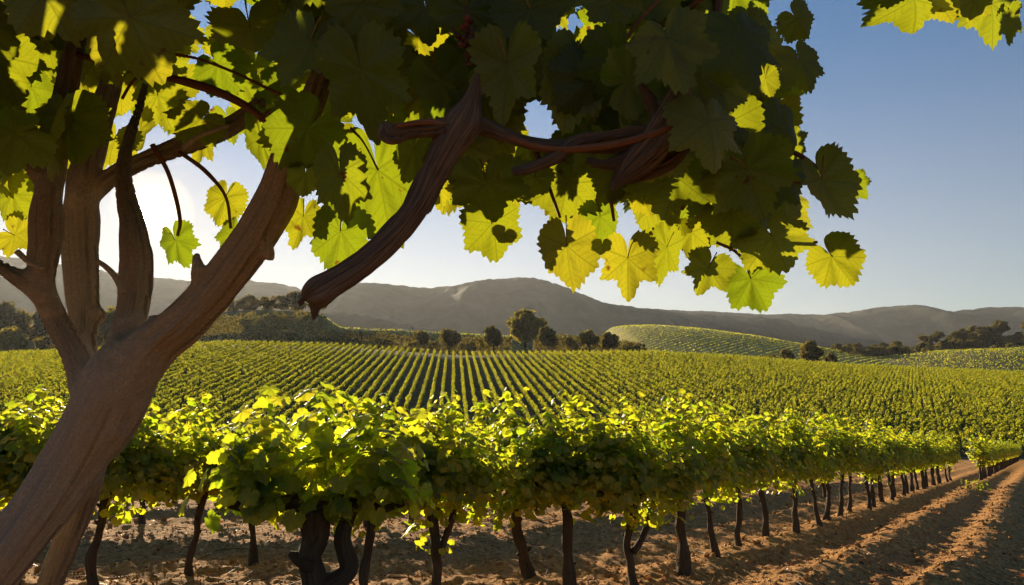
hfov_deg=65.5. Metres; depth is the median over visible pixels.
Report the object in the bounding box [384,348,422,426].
vine row
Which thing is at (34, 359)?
vine row
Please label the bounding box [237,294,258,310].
bush
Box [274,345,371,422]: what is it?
vine row
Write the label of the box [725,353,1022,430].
vine row
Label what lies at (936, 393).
vine row
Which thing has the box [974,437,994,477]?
grapevine
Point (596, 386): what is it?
vine row
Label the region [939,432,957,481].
grapevine
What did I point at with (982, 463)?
grapevine
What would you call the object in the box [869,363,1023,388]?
vine row
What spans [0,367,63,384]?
vine row
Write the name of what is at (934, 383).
vine row
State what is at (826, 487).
grapevine
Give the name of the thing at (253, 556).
grapevine
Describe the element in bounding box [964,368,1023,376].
vine row
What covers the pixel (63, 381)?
vine row
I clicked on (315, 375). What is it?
vine row
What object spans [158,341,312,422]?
vine row
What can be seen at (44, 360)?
vine row
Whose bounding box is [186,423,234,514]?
grapevine
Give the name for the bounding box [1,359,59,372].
vine row
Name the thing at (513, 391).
vine row
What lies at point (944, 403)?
vine row
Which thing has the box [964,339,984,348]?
tree
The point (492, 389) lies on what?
vine row
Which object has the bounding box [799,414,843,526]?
grapevine
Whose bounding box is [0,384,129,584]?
grapevine
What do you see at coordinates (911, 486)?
grapevine
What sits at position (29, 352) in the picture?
vine row
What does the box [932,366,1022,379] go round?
vine row
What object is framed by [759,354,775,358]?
bush
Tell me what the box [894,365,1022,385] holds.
vine row
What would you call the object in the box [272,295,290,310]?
bush
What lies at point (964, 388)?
vine row
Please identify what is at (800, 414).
vine row
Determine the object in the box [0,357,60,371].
vine row
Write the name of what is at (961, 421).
vine row
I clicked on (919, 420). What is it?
vine row
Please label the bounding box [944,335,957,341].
tree
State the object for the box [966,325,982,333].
tree
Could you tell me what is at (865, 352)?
tree
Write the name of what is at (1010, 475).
ground
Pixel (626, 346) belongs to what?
bush
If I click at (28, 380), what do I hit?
vine row
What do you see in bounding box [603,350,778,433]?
vine row
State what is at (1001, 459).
grapevine
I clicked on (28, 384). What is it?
vine row
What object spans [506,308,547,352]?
tree
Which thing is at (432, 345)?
hedge
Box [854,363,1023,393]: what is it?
vine row
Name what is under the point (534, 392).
vine row
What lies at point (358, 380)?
vine row
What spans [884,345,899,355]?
tree
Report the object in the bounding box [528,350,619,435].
vine row
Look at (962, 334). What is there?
tree
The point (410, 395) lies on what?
vine row
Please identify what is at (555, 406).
vine row
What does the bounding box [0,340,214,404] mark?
vine row
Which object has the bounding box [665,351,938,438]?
vine row
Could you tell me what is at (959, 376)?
vine row
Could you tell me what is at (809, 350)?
tree
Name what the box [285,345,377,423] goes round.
vine row
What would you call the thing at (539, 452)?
grapevine
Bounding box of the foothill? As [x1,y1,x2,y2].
[319,312,439,332]
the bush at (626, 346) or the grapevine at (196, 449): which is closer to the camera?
the grapevine at (196, 449)
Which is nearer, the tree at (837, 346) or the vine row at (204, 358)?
the vine row at (204, 358)
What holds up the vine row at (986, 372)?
on the ground
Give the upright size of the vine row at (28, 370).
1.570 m
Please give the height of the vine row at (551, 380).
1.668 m
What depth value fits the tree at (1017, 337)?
706.21 m
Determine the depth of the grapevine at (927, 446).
25.00 m
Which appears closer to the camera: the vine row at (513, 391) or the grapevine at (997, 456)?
the grapevine at (997, 456)
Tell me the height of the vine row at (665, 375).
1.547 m
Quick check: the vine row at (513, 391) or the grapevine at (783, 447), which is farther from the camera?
the vine row at (513, 391)
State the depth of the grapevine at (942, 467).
30.83 m
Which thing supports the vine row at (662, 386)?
on the ground
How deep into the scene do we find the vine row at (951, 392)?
176.63 m
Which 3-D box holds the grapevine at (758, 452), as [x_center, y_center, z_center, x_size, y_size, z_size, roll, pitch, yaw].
[2.873,2.559,10.385,1.140,1.744,1.792,-8,-14,35]
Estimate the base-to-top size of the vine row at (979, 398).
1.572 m
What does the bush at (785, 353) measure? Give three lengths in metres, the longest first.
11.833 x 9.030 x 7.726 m
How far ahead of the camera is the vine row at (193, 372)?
176.00 m
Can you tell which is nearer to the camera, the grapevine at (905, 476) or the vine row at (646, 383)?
the grapevine at (905, 476)
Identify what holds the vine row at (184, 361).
on the ground
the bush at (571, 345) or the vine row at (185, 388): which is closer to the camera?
the vine row at (185, 388)
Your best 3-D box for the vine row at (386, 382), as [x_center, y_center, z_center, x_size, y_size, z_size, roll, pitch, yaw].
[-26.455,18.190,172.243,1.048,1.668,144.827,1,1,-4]
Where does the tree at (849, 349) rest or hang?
on the knoll
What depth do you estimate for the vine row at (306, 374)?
169.35 m
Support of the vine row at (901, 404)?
on the ground
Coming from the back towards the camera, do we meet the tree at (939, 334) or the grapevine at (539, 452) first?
the tree at (939, 334)
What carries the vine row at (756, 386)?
on the ground
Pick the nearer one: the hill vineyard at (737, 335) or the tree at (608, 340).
the tree at (608, 340)
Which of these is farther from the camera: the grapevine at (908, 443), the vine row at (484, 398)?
the vine row at (484, 398)
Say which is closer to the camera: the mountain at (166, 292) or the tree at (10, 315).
the tree at (10, 315)
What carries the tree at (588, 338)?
on the ground
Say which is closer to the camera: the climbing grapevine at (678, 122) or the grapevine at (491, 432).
the climbing grapevine at (678, 122)
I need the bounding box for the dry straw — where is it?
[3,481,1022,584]
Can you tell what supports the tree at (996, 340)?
on the hill at (993, 343)
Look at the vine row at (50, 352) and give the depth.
210.94 m
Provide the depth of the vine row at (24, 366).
180.78 m
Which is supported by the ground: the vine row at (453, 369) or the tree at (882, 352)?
the vine row at (453, 369)
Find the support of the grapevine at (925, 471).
on the ground
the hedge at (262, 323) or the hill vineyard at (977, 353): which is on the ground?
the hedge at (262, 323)
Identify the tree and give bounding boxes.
[0,37,329,584]
[0,300,32,343]
[28,311,52,345]
[97,306,115,343]
[410,330,430,345]
[438,328,461,354]
[483,325,503,351]
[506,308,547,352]
[537,326,558,349]
[578,329,599,351]
[600,332,619,350]
[799,339,824,361]
[834,343,840,351]
[844,346,853,353]
[851,347,860,355]
[853,343,862,354]
[860,348,875,356]
[864,346,876,356]
[872,347,880,355]
[876,346,886,356]
[879,342,888,346]
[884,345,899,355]
[890,340,902,346]
[901,346,913,354]
[913,342,933,351]
[917,334,939,344]
[921,346,943,351]
[933,331,944,342]
[934,340,953,349]
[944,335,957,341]
[948,338,969,349]
[950,328,970,340]
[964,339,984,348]
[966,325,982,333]
[970,330,994,342]
[971,329,990,336]
[973,334,991,344]
[978,341,987,347]
[983,326,1001,341]
[991,319,1010,334]
[994,336,1014,342]
[995,337,1013,347]
[1005,342,1019,347]
[1007,335,1021,340]
[1011,341,1023,344]
[1014,332,1023,340]
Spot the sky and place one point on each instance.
(933, 116)
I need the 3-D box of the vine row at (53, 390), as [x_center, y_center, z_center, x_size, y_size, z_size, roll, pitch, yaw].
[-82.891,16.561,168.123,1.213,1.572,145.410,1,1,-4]
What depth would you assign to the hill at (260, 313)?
463.95 m
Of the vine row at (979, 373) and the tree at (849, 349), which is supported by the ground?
the vine row at (979, 373)
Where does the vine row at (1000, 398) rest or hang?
on the ground
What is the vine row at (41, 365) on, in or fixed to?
on the ground
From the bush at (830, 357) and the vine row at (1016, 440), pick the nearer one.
the vine row at (1016, 440)
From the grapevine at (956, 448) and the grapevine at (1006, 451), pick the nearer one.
the grapevine at (956, 448)
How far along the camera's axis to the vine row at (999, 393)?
189.26 m
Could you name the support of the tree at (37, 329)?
on the hill at (260, 313)
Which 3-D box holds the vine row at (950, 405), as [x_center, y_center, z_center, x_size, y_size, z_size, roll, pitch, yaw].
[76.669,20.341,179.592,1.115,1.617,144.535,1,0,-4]
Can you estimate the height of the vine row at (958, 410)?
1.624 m
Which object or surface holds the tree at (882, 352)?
on the knoll
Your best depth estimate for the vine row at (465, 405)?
150.32 m
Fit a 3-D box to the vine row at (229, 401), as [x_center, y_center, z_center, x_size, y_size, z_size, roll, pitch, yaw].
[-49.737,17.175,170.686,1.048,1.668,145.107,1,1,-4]
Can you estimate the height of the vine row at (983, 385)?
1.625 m
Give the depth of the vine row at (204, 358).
189.74 m
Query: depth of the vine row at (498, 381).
176.79 m
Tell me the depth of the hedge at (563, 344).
375.67 m
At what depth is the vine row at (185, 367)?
182.58 m
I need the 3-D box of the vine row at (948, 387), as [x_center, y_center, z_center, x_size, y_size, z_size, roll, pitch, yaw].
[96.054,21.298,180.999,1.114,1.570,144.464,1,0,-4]
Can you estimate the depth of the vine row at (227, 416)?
156.32 m
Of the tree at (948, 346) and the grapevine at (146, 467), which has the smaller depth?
the grapevine at (146, 467)
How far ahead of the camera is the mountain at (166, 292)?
3020.96 m
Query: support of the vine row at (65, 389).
on the ground
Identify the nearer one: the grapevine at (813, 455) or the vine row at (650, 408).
the grapevine at (813, 455)
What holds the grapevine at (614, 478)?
on the ground
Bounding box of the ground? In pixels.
[0,344,1023,584]
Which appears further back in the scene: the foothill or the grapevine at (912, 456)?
the foothill
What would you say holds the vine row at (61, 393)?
on the ground
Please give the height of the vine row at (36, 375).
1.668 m
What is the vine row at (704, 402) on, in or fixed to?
on the ground
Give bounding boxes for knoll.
[605,325,893,367]
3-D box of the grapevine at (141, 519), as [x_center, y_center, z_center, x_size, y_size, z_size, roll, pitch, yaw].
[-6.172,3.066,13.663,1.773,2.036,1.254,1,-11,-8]
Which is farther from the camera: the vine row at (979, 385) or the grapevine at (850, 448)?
the vine row at (979, 385)
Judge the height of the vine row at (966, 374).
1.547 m
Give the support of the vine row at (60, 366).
on the ground
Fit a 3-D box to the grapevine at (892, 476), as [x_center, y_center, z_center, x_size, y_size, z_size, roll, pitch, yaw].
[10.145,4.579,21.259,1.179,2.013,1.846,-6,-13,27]
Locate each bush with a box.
[0,326,27,354]
[33,335,56,350]
[97,331,103,347]
[225,300,245,310]
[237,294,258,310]
[254,296,277,309]
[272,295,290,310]
[286,290,306,311]
[360,337,398,349]
[403,340,427,352]
[458,340,479,355]
[565,337,580,351]
[618,341,638,351]
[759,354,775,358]
[779,348,795,358]
[822,351,838,362]
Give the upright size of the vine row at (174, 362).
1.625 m
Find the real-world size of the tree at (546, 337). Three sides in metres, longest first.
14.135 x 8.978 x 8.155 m
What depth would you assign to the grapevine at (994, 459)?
38.95 m
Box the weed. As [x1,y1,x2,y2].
[961,479,991,490]
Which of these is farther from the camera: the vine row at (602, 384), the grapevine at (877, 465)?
the vine row at (602, 384)
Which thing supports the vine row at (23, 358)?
on the ground
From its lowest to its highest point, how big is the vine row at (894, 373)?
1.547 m
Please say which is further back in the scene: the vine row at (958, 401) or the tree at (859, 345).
the tree at (859, 345)
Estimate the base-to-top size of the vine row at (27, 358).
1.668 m
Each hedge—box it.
[200,309,326,345]
[324,328,416,351]
[426,336,512,355]
[533,334,645,354]
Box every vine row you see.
[0,339,233,415]
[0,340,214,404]
[0,340,220,407]
[0,340,227,411]
[0,341,207,401]
[0,347,98,366]
[0,347,100,367]
[0,348,37,355]
[0,348,56,358]
[0,349,40,356]
[0,349,47,358]
[0,349,98,369]
[0,350,56,360]
[0,351,56,362]
[0,351,58,364]
[0,353,57,365]
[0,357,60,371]
[0,359,61,374]
[0,362,62,377]
[0,364,62,380]
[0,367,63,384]
[0,369,64,387]
[0,371,64,393]
[0,371,65,388]
[0,374,65,394]
[1,349,30,354]
[1,350,55,361]
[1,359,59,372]
[1,365,63,381]
[2,341,200,396]
[3,339,240,417]
[3,360,61,376]
[31,340,247,413]
[36,340,253,419]
[41,340,260,421]
[43,341,266,421]
[146,342,305,416]
[147,341,299,411]
[149,341,293,406]
[150,342,318,430]
[155,341,279,392]
[155,341,287,397]
[155,342,325,435]
[156,341,273,388]
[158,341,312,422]
[161,342,332,435]
[172,342,338,440]
[203,343,344,434]
[216,343,351,430]
[247,343,357,420]
[250,344,364,429]
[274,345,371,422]
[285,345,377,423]
[311,345,383,413]
[323,346,390,418]
[330,346,396,427]
[334,347,403,431]
[371,347,409,407]
[378,348,415,413]
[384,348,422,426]
[393,348,428,428]
[416,349,435,408]
[426,350,441,412]
[439,350,447,417]
[451,350,455,401]
[459,351,470,428]
[465,350,480,434]
[471,351,495,432]
[478,351,508,426]
[484,351,522,427]
[491,350,531,425]
[497,350,545,425]
[503,350,562,425]
[509,350,568,423]
[516,351,579,415]
[522,350,610,436]
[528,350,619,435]
[534,350,630,430]
[541,350,646,433]
[547,350,651,429]
[553,350,658,421]
[559,350,668,424]
[566,350,682,421]
[572,350,708,427]
[577,349,725,430]
[584,349,739,431]
[591,350,745,426]
[597,350,747,422]
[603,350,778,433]
[610,350,788,429]
[615,349,810,428]
[621,349,809,429]
[628,350,835,432]
[634,350,843,431]
[640,350,862,432]
[646,349,884,435]
[652,349,901,434]
[658,350,923,435]
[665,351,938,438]
[671,351,968,449]
[677,351,970,446]
[683,352,979,441]
[688,351,990,440]
[695,351,1023,448]
[702,352,1023,444]
[707,353,1023,443]
[714,353,1023,438]
[720,354,1023,435]
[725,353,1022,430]
[732,354,1023,429]
[738,355,1023,426]
[744,355,1019,421]
[751,355,1023,421]
[757,356,1023,418]
[762,356,1021,414]
[774,358,1023,414]
[777,358,1021,411]
[780,358,1023,408]
[787,358,1023,407]
[792,359,1023,405]
[797,359,1023,404]
[806,360,1022,402]
[811,360,1023,400]
[818,361,1022,399]
[823,361,1023,397]
[831,361,1023,396]
[833,362,1021,396]
[840,362,1023,393]
[850,363,1022,394]
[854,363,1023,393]
[859,363,1023,391]
[865,363,1021,389]
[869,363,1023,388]
[882,364,1023,388]
[882,365,1023,385]
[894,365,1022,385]
[895,365,1023,384]
[898,365,1023,382]
[905,365,1023,382]
[910,366,1020,381]
[922,366,1023,381]
[924,366,1021,380]
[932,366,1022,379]
[938,366,1022,379]
[940,367,1023,379]
[950,368,1020,377]
[956,368,1021,376]
[958,368,1023,378]
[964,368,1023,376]
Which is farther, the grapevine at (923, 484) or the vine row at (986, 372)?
the vine row at (986, 372)
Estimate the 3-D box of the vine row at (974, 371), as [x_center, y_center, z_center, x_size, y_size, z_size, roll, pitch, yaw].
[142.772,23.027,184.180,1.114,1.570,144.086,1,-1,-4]
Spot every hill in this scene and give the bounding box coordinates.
[17,310,620,355]
[876,347,1023,371]
[910,338,997,352]
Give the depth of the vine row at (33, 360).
197.22 m
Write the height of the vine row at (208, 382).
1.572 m
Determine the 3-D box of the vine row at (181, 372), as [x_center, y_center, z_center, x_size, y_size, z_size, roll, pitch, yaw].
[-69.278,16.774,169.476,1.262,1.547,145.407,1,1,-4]
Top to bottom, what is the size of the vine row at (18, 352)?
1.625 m
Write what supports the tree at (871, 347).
on the hill at (961, 363)
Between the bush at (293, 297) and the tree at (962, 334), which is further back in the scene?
the tree at (962, 334)
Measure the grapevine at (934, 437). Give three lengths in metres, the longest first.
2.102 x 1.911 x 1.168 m
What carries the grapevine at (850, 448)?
on the ground
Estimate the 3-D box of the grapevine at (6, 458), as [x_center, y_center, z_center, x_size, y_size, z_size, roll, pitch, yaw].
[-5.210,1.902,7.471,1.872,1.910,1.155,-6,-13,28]
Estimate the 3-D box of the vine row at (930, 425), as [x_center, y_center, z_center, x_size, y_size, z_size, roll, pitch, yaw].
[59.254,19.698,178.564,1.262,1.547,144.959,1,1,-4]
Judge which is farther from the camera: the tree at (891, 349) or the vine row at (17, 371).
the tree at (891, 349)
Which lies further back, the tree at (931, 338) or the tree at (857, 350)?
the tree at (931, 338)
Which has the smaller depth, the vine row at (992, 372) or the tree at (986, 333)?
the vine row at (992, 372)
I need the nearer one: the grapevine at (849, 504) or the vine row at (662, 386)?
the grapevine at (849, 504)
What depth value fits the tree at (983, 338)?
705.20 m
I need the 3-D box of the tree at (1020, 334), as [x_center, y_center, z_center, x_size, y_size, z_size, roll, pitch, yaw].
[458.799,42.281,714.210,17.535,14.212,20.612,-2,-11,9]
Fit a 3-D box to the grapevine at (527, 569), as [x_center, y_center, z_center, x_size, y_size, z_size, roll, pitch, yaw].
[0.022,2.007,8.228,1.856,2.107,1.225,-1,-11,4]
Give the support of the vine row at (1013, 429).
on the ground
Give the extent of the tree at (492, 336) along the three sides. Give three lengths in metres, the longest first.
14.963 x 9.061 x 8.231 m
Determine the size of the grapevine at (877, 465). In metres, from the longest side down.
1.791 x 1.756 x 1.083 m
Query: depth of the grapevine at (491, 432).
15.99 m
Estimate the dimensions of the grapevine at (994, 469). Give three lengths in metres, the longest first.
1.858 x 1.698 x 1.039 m
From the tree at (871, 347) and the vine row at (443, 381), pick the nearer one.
the vine row at (443, 381)
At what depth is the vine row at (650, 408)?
166.17 m
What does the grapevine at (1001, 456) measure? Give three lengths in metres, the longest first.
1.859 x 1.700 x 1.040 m
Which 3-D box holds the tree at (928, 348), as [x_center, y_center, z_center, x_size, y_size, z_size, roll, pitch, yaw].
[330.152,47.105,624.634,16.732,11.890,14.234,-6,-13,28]
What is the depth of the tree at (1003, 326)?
724.91 m
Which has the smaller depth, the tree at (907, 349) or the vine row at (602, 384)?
the vine row at (602, 384)
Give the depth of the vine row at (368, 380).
166.85 m
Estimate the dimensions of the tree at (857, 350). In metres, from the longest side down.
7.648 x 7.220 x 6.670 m
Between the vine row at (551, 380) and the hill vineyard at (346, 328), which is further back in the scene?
the hill vineyard at (346, 328)
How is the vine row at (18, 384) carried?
on the ground
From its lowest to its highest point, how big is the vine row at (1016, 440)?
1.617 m
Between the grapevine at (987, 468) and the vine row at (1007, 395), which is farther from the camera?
the vine row at (1007, 395)
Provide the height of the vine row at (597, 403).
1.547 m
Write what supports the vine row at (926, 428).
on the ground
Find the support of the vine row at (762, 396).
on the ground
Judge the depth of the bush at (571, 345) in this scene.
336.00 m
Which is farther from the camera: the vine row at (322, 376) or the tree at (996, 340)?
the tree at (996, 340)
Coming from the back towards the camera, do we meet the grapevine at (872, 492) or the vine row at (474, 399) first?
the vine row at (474, 399)
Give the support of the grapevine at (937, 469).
on the ground
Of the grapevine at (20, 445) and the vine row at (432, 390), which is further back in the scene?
the vine row at (432, 390)
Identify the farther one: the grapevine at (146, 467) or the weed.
the weed
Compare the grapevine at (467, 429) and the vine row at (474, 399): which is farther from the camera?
the vine row at (474, 399)
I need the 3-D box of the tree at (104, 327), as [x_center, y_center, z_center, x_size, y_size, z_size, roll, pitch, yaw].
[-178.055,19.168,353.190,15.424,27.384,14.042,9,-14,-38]
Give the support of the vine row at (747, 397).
on the ground
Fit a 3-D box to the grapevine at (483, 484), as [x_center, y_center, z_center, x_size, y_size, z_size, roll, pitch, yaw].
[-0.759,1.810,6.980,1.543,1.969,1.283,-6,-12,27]
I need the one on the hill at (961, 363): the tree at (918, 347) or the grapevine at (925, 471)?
the tree at (918, 347)
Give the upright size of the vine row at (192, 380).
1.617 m
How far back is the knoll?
607.32 m
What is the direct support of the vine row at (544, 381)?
on the ground
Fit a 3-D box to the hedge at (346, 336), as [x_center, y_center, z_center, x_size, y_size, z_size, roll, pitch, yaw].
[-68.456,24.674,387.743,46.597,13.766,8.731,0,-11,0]
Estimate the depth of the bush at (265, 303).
491.32 m
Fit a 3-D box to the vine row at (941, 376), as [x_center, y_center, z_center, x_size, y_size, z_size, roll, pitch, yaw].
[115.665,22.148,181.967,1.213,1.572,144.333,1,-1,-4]
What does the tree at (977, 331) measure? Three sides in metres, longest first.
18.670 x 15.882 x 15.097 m
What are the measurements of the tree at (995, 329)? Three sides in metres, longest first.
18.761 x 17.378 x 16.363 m
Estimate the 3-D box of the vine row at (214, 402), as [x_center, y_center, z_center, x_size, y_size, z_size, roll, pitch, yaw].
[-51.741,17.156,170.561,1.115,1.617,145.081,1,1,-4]
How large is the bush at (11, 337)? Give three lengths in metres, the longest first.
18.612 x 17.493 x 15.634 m
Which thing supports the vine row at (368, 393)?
on the ground
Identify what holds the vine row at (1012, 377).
on the ground
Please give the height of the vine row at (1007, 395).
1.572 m
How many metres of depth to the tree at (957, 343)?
622.54 m
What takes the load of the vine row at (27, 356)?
on the ground
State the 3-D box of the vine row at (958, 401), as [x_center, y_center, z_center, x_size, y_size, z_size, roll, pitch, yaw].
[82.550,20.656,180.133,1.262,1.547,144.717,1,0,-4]
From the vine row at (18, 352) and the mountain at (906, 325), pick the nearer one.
the vine row at (18, 352)
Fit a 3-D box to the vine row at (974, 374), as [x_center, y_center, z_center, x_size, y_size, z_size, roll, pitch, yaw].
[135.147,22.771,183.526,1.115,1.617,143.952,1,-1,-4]
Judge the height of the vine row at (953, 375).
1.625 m
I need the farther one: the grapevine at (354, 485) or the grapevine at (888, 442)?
the grapevine at (888, 442)
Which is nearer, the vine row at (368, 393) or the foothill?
the vine row at (368, 393)
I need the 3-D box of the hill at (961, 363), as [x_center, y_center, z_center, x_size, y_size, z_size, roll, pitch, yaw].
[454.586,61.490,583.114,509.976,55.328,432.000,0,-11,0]
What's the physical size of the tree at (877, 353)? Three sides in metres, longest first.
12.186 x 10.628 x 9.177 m
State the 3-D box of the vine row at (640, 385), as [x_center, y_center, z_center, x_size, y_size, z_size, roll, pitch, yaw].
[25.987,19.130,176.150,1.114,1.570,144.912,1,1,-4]
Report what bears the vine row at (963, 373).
on the ground
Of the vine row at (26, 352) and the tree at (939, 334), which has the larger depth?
the tree at (939, 334)
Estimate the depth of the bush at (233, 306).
491.33 m
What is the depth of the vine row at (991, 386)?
197.91 m
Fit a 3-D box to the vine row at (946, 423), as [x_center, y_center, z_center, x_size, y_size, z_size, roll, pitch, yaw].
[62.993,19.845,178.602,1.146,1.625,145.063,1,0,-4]
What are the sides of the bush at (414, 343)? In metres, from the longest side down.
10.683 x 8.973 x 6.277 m
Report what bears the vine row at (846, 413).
on the ground
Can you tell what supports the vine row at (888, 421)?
on the ground
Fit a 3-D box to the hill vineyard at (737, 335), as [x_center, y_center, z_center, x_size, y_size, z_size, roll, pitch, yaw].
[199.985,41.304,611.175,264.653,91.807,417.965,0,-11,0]
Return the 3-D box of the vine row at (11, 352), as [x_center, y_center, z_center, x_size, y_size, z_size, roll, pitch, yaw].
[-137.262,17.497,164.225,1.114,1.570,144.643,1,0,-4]
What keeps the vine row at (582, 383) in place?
on the ground
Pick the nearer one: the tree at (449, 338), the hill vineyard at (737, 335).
the tree at (449, 338)
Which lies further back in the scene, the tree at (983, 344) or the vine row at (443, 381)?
the tree at (983, 344)
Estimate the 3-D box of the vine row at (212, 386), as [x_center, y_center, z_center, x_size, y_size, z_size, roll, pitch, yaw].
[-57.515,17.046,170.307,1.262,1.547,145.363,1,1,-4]
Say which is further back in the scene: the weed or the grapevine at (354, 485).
the weed
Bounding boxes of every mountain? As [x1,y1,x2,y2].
[0,256,306,326]
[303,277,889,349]
[653,305,1023,346]
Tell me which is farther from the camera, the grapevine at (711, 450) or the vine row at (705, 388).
the vine row at (705, 388)
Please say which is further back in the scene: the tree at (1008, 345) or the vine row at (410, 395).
the tree at (1008, 345)
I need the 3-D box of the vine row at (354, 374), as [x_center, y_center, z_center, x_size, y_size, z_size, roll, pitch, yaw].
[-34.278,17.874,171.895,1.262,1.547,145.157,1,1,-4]
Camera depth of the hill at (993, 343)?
721.97 m
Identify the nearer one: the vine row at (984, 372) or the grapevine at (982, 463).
the grapevine at (982, 463)
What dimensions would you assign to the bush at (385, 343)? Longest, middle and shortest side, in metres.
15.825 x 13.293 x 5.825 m
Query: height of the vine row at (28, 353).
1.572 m
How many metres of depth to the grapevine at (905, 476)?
23.01 m
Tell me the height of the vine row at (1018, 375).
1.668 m
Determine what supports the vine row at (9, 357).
on the ground
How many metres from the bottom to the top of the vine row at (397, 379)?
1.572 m
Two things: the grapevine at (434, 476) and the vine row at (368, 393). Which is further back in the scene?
the vine row at (368, 393)
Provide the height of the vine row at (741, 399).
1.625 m
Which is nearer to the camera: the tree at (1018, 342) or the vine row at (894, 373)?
the vine row at (894, 373)
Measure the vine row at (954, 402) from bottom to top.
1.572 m
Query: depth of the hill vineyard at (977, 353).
542.18 m
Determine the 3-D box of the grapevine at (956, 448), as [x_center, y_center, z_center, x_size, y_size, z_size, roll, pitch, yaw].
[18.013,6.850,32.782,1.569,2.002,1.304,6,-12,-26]
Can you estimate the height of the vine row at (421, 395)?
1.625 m
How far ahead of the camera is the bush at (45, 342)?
338.84 m
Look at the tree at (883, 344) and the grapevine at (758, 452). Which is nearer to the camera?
the grapevine at (758, 452)
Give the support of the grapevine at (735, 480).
on the ground
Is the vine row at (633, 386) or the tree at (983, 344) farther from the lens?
the tree at (983, 344)
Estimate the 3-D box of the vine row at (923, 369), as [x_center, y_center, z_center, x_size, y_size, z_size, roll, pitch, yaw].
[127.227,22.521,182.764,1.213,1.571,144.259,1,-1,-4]
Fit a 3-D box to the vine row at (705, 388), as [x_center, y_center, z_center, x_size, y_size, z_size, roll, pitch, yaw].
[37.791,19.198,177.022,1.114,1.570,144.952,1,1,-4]
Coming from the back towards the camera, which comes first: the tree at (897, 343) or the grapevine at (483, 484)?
the tree at (897, 343)
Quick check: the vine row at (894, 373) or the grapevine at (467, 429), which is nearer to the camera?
the grapevine at (467, 429)
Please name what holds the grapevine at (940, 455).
on the ground
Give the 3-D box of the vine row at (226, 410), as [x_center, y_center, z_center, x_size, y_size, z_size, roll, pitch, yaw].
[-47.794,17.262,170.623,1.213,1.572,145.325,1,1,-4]
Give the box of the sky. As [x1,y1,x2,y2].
[0,0,1023,314]
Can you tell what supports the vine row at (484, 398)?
on the ground
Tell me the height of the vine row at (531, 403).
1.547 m
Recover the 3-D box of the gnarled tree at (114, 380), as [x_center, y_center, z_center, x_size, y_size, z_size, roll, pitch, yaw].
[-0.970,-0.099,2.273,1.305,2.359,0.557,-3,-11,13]
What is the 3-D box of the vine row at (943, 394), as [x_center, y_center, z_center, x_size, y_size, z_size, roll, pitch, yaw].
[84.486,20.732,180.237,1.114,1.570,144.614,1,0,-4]
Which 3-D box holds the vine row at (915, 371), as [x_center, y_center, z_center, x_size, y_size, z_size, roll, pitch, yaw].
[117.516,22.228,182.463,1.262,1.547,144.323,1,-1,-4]
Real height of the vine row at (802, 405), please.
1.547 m
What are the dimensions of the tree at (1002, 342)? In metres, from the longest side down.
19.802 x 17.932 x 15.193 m
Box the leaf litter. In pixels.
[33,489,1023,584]
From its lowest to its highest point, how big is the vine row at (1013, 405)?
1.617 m
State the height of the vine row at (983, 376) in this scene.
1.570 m
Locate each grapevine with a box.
[0,0,1022,319]
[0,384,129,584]
[0,406,42,495]
[4,397,202,584]
[126,394,276,575]
[138,411,200,524]
[178,380,447,584]
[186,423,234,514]
[193,414,306,565]
[280,393,494,584]
[387,388,530,584]
[439,386,586,579]
[446,420,482,512]
[484,424,497,513]
[485,389,648,584]
[543,391,720,584]
[628,388,738,575]
[678,393,751,557]
[709,421,783,546]
[732,411,810,535]
[771,408,839,532]
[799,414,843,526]
[802,406,868,520]
[812,409,873,516]
[828,419,872,511]
[852,431,896,509]
[860,418,907,501]
[863,424,894,507]
[878,432,915,499]
[882,426,915,497]
[896,433,925,495]
[898,428,923,493]
[905,435,935,489]
[906,432,930,491]
[912,430,937,488]
[914,432,943,486]
[924,433,946,484]
[926,430,948,474]
[933,433,951,483]
[935,445,952,475]
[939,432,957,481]
[944,434,966,480]
[965,435,993,480]
[966,437,994,478]
[971,438,998,476]
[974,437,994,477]
[988,441,998,475]
[990,440,1005,471]
[991,440,1003,473]
[992,442,1001,473]
[994,444,1003,472]
[998,443,1005,470]
[1001,443,1009,469]
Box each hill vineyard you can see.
[300,314,601,354]
[608,324,904,366]
[872,347,1023,371]
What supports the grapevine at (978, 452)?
on the ground
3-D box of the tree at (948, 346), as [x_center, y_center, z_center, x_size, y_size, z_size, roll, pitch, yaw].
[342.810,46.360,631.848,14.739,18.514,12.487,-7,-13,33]
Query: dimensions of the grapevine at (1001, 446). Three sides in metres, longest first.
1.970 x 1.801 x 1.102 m
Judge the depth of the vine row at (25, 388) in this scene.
144.57 m
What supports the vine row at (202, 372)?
on the ground
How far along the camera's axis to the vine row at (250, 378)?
162.10 m
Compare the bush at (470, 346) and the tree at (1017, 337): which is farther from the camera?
the tree at (1017, 337)
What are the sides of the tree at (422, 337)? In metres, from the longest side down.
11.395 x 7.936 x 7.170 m
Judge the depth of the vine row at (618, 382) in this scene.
169.04 m

